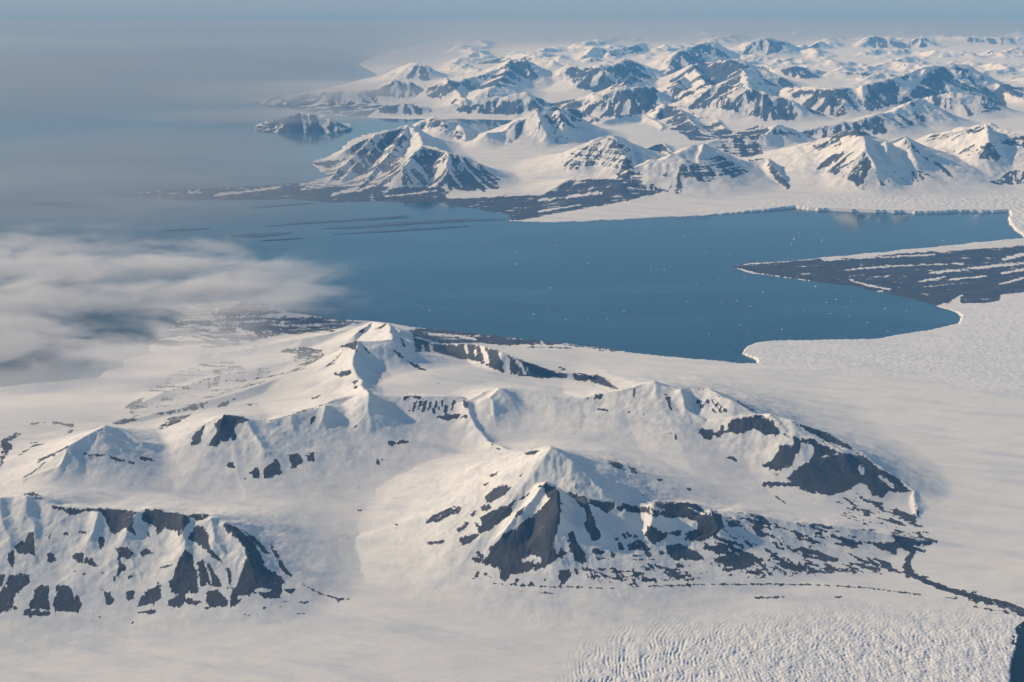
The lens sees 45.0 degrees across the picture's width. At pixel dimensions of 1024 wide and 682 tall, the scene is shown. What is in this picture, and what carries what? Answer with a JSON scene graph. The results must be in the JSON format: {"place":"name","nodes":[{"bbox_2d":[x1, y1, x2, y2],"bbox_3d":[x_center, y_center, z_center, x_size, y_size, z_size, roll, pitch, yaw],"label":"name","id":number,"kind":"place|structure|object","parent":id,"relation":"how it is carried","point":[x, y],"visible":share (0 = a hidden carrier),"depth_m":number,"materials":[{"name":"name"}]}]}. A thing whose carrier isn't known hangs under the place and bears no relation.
{"place":"outdoors","nodes":[
{"label":"outdoors","id":0,"kind":"place"},
{"bbox_2d":[0,420,174,491],"bbox_3d":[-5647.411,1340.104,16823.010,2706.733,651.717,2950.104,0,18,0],"label":"snowy mountain","id":1,"kind":"structure","parent":0,"point":[132,456],"depth_m":16016.53,"materials":[{"name":"white snow"}]},
{"bbox_2d":[0,337,305,457],"bbox_3d":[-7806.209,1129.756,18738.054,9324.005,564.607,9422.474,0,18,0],"label":"snow slope","id":2,"kind":"structure","parent":0,"point":[30,411],"depth_m":20204.08,"materials":[{"name":"snow"},{"name":"white snow"}]},
{"bbox_2d":[0,484,360,651],"bbox_3d":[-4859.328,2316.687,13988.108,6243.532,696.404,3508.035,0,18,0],"label":"rocky mountain","id":3,"kind":"structure","parent":0,"point":[83,564],"depth_m":13773.56,"materials":[{"name":"white snow"}]},
{"bbox_2d":[108,323,402,423],"bbox_3d":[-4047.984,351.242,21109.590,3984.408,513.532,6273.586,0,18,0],"label":"snow spur","id":4,"kind":"structure","parent":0,"point":[255,369],"depth_m":20264.71,"materials":[{"name":"snow"},{"name":"rock"}]},
{"bbox_2d":[133,485,383,519],"bbox_3d":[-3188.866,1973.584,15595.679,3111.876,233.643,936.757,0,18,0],"label":"snowfield","id":5,"kind":"structure","parent":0,"point":[364,502],"depth_m":15588.47,"materials":[{"name":"white snow"}]},
{"bbox_2d":[146,403,395,497],"bbox_3d":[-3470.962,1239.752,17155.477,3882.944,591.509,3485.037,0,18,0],"label":"snowy mountain","id":6,"kind":"structure","parent":0,"point":[239,450],"depth_m":16476.69,"materials":[{"name":"white snow"}]},
{"bbox_2d":[259,112,352,132],"bbox_3d":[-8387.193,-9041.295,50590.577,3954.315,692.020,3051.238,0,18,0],"label":"island","id":7,"kind":"structure","parent":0,"point":[299,122],"depth_m":49852.65,"materials":[{"name":"white snow"}]},
{"bbox_2d":[260,321,476,448],"bbox_3d":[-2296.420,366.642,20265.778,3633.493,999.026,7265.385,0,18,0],"label":"snowy mountain","id":8,"kind":"structure","parent":0,"point":[365,358],"depth_m":19509.70,"materials":[{"name":"white snow"}]},
{"bbox_2d":[119,157,633,220],"bbox_3d":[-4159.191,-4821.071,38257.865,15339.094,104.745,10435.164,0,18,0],"label":"coastal plain","id":9,"kind":"structure","parent":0,"point":[516,205],"depth_m":36754.02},
{"bbox_2d":[254,59,558,117],"bbox_3d":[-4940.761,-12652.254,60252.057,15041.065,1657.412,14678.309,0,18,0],"label":"mountain","id":10,"kind":"structure","parent":0,"point":[511,87],"depth_m":58468.82,"materials":[{"name":"white snow"}]},
{"bbox_2d":[365,62,453,82],"bbox_3d":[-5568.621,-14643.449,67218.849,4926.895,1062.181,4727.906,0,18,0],"label":"mountain","id":11,"kind":"structure","parent":0,"point":[413,72],"depth_m":66135.65,"materials":[{"name":"white snow"}]},
{"bbox_2d":[326,125,519,191],"bbox_3d":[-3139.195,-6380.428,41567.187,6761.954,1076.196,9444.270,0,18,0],"label":"striped mountain","id":12,"kind":"structure","parent":0,"point":[407,158],"depth_m":38994.56,"materials":[{"name":"white snow"}]},
{"bbox_2d":[170,301,685,367],"bbox_3d":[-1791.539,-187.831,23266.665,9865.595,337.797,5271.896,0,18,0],"label":"coastal plain","id":13,"kind":"structure","parent":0,"point":[238,322],"depth_m":23539.46,"materials":[{"name":"white snow"}]},
{"bbox_2d":[412,117,482,142],"bbox_3d":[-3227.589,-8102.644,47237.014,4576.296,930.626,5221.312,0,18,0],"label":"snowy mountain","id":14,"kind":"structure","parent":0,"point":[457,131],"depth_m":46124.52,"materials":[{"name":"white snow"}]},
{"bbox_2d":[376,361,584,393],"bbox_3d":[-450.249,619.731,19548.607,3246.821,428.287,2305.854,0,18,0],"label":"snow bowl","id":15,"kind":"object","parent":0,"point":[451,378],"visible":0.95,"depth_m":19135.02,"materials":[{"name":"snow"}]},
{"bbox_2d":[397,331,606,379],"bbox_3d":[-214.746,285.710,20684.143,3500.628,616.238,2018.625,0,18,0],"label":"rock ridge","id":16,"kind":"object","parent":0,"point":[482,356],"visible":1,"depth_m":19999.42,"materials":[{"name":"rock"},{"name":"snow"}]},
{"bbox_2d":[0,0,1023,386],"bbox_3d":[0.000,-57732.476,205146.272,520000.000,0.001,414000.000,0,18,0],"label":"sea","id":17,"kind":"structure","parent":0,"point":[106,106],"depth_m":32938.96,"materials":[{"name":"liquid"}]},
{"bbox_2d":[160,228,209,231],"bbox_3d":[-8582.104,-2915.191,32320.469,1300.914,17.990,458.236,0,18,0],"label":"islet","id":18,"kind":"object","parent":17,"relation":"in","point":[191,229],"visible":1,"depth_m":32298.61,"materials":[{"name":"grey"}]},
{"bbox_2d":[230,232,291,237],"bbox_3d":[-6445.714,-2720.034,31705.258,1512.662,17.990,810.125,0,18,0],"label":"islet","id":19,"kind":"object","parent":17,"relation":"in","point":[256,235],"visible":1,"depth_m":31694.62,"materials":[{"name":"grey"}]},
{"bbox_2d":[261,238,299,240],"bbox_3d":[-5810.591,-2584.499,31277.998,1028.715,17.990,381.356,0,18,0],"label":"islet","id":20,"kind":"object","parent":17,"relation":"in","point":[281,239],"visible":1,"depth_m":31230.49,"materials":[{"name":"grey"}]},
{"bbox_2d":[253,203,309,207],"bbox_3d":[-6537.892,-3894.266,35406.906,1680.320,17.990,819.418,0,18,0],"label":"islet","id":21,"kind":"object","parent":17,"relation":"in","point":[280,205],"visible":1,"depth_m":35350.98,"materials":[{"name":"grey"}]},
{"bbox_2d":[264,215,409,226],"bbox_3d":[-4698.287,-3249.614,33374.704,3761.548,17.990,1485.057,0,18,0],"label":"islet","id":22,"kind":"object","parent":17,"relation":"in","point":[332,221],"visible":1,"depth_m":33254.07,"materials":[{"name":"grey"}]},
{"bbox_2d":[363,217,409,220],"bbox_3d":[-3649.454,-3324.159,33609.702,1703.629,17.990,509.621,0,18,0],"label":"islet","id":23,"kind":"object","parent":17,"relation":"in","point":[384,218],"visible":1,"depth_m":33609.84,"materials":[{"name":"grey"}]},
{"bbox_2d":[337,226,466,233],"bbox_3d":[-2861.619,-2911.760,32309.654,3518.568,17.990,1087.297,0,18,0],"label":"islet","id":24,"kind":"object","parent":17,"relation":"in","point":[396,230],"visible":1,"depth_m":32204.31,"materials":[{"name":"grey"}]},
{"bbox_2d":[323,219,505,228],"bbox_3d":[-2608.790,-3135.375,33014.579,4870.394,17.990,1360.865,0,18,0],"label":"islet","id":25,"kind":"object","parent":17,"relation":"in","point":[396,224],"visible":1,"depth_m":33037.33,"materials":[{"name":"grey"}]},
{"bbox_2d":[0,513,1023,681],"bbox_3d":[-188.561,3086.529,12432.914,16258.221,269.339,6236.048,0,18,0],"label":"glacier","id":26,"kind":"object","parent":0,"point":[866,624],"visible":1,"depth_m":12672.38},
{"bbox_2d":[248,79,866,132],"bbox_3d":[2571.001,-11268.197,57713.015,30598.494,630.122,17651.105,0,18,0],"label":"snow slope","id":27,"kind":"structure","parent":0,"point":[356,110],"depth_m":57275.10,"materials":[{"name":"snow"},{"name":"white snow"}]},
{"bbox_2d":[462,107,666,148],"bbox_3d":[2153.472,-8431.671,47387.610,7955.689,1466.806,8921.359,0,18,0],"label":"snowy mountain","id":28,"kind":"structure","parent":0,"point":[550,127],"depth_m":44634.54,"materials":[{"name":"white snow"}]},
{"bbox_2d":[265,363,876,488],"bbox_3d":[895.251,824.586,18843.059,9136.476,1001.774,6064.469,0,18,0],"label":"snowy ridge","id":29,"kind":"structure","parent":0,"point":[630,406],"depth_m":17603.93,"materials":[{"name":"white snow"}]},
{"bbox_2d":[476,43,680,68],"bbox_3d":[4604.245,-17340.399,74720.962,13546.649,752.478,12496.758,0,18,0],"label":"mountain","id":30,"kind":"structure","parent":0,"point":[638,49],"depth_m":75538.70,"materials":[{"name":"white snow"}]},
{"bbox_2d":[512,135,674,200],"bbox_3d":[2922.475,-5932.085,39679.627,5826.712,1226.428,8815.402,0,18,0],"label":"pyramid mountain","id":31,"kind":"structure","parent":0,"point":[580,171],"depth_m":38851.98,"materials":[{"name":"white snow"}]},
{"bbox_2d":[545,50,718,119],"bbox_3d":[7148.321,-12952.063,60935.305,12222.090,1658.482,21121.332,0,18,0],"label":"mountain","id":32,"kind":"structure","parent":0,"point":[621,87],"depth_m":59686.15,"materials":[{"name":"white snow"}]},
{"bbox_2d":[356,400,928,624],"bbox_3d":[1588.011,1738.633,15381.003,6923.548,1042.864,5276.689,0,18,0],"label":"rocky mountain","id":33,"kind":"structure","parent":0,"point":[549,531],"depth_m":14404.64,"materials":[{"name":"white snow"}]},
{"bbox_2d":[334,82,1023,189],"bbox_3d":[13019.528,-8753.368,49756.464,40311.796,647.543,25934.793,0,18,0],"label":"glacier","id":34,"kind":"object","parent":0,"point":[644,134],"visible":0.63,"depth_m":45890.54,"materials":[{"name":"white snow"}]},
{"bbox_2d":[342,29,1023,88],"bbox_3d":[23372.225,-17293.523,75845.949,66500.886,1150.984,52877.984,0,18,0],"label":"ice cap","id":35,"kind":"object","parent":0,"point":[456,56],"visible":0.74,"depth_m":78293.94,"materials":[{"name":"white snow"}]},
{"bbox_2d":[645,104,734,133],"bbox_3d":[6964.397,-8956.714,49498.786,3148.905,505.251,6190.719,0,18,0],"label":"dark mountain","id":36,"kind":"structure","parent":0,"point":[677,117],"depth_m":49542.50,"materials":[{"name":"white snow"}]},
{"bbox_2d":[601,143,779,198],"bbox_3d":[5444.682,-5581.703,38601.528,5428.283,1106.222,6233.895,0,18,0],"label":"banded mountain","id":37,"kind":"structure","parent":0,"point":[702,170],"depth_m":37336.67,"materials":[{"name":"white snow"}]},
{"bbox_2d":[644,37,836,64],"bbox_3d":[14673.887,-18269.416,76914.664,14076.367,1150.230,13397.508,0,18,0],"label":"mountain","id":38,"kind":"structure","parent":0,"point":[761,46],"depth_m":76582.91,"materials":[{"name":"white snow"}]},
{"bbox_2d":[657,58,833,125],"bbox_3d":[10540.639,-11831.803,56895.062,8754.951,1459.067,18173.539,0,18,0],"label":"mountain","id":39,"kind":"structure","parent":0,"point":[728,91],"depth_m":51763.59,"materials":[{"name":"white snow"}]},
{"bbox_2d":[705,125,816,156],"bbox_3d":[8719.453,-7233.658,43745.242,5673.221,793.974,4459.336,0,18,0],"label":"banded mountain","id":40,"kind":"structure","parent":0,"point":[772,137],"depth_m":42792.14,"materials":[{"name":"white snow"}]},
{"bbox_2d":[749,159,788,184],"bbox_3d":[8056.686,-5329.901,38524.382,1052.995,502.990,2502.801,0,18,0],"label":"rock ridge","id":41,"kind":"object","parent":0,"point":[772,169],"visible":1,"depth_m":38513.63,"materials":[{"name":"white snow"}]},
{"bbox_2d":[521,131,1023,242],"bbox_3d":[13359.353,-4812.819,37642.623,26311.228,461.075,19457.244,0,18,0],"label":"glacier","id":42,"kind":"object","parent":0,"point":[1011,201],"visible":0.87,"depth_m":35016.28,"materials":[{"name":"white snow"}]},
{"bbox_2d":[545,315,1023,596],"bbox_3d":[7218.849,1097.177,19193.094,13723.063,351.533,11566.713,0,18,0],"label":"glacier","id":43,"kind":"object","parent":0,"point":[946,403],"visible":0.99,"depth_m":19269.66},
{"bbox_2d":[711,481,879,579],"bbox_3d":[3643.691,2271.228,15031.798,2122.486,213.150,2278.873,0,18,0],"label":"snow bowl","id":44,"kind":"object","parent":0,"point":[861,517],"visible":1,"depth_m":15598.69,"materials":[{"name":"snow"},{"name":"rock"}]},
{"bbox_2d":[654,381,942,516],"bbox_3d":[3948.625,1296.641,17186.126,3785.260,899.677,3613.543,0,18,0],"label":"rocky mountain","id":45,"kind":"structure","parent":0,"point":[776,449],"depth_m":16720.34,"materials":[{"name":"white snow"}]},
{"bbox_2d":[771,65,892,78],"bbox_3d":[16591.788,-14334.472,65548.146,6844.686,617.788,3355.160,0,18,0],"label":"nunatak","id":46,"kind":"structure","parent":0,"point":[792,71],"depth_m":64957.27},
{"bbox_2d":[736,128,1015,196],"bbox_3d":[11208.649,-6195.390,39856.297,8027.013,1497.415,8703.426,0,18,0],"label":"snowy mountain","id":47,"kind":"structure","parent":0,"point":[855,161],"depth_m":37849.12,"materials":[{"name":"white snow"}]},
{"bbox_2d":[732,241,1023,320],"bbox_3d":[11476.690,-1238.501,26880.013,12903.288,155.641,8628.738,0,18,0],"label":"moraine","id":48,"kind":"structure","parent":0,"point":[978,280],"depth_m":27856.63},
{"bbox_2d":[802,98,981,137],"bbox_3d":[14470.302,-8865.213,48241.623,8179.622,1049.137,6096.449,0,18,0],"label":"rock ridge","id":49,"kind":"object","parent":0,"point":[917,117],"visible":0.91,"depth_m":46954.19,"materials":[{"name":"rock"},{"name":"snow"}]},
{"bbox_2d":[775,63,1023,119],"bbox_3d":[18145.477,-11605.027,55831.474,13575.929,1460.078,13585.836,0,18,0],"label":"mountain","id":50,"kind":"structure","parent":0,"point":[966,91],"depth_m":52334.26,"materials":[{"name":"white snow"}]},
{"bbox_2d":[848,35,1023,55],"bbox_3d":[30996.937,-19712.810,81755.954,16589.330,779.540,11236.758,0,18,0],"label":"mountain","id":51,"kind":"structure","parent":0,"point":[885,42],"depth_m":83419.42,"materials":[{"name":"white snow"}]},
{"bbox_2d":[914,123,1023,187],"bbox_3d":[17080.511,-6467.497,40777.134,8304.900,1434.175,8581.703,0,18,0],"label":"rocky mountain","id":52,"kind":"structure","parent":0,"point":[993,150],"depth_m":39590.24,"materials":[{"name":"white snow"}]},
{"bbox_2d":[1006,621,1023,681],"bbox_3d":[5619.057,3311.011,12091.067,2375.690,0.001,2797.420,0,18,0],"label":"meltwater lake","id":53,"kind":"structure","parent":0,"point":[1017,669],"depth_m":12447.60,"materials":[{"name":"liquid"}]}
]}

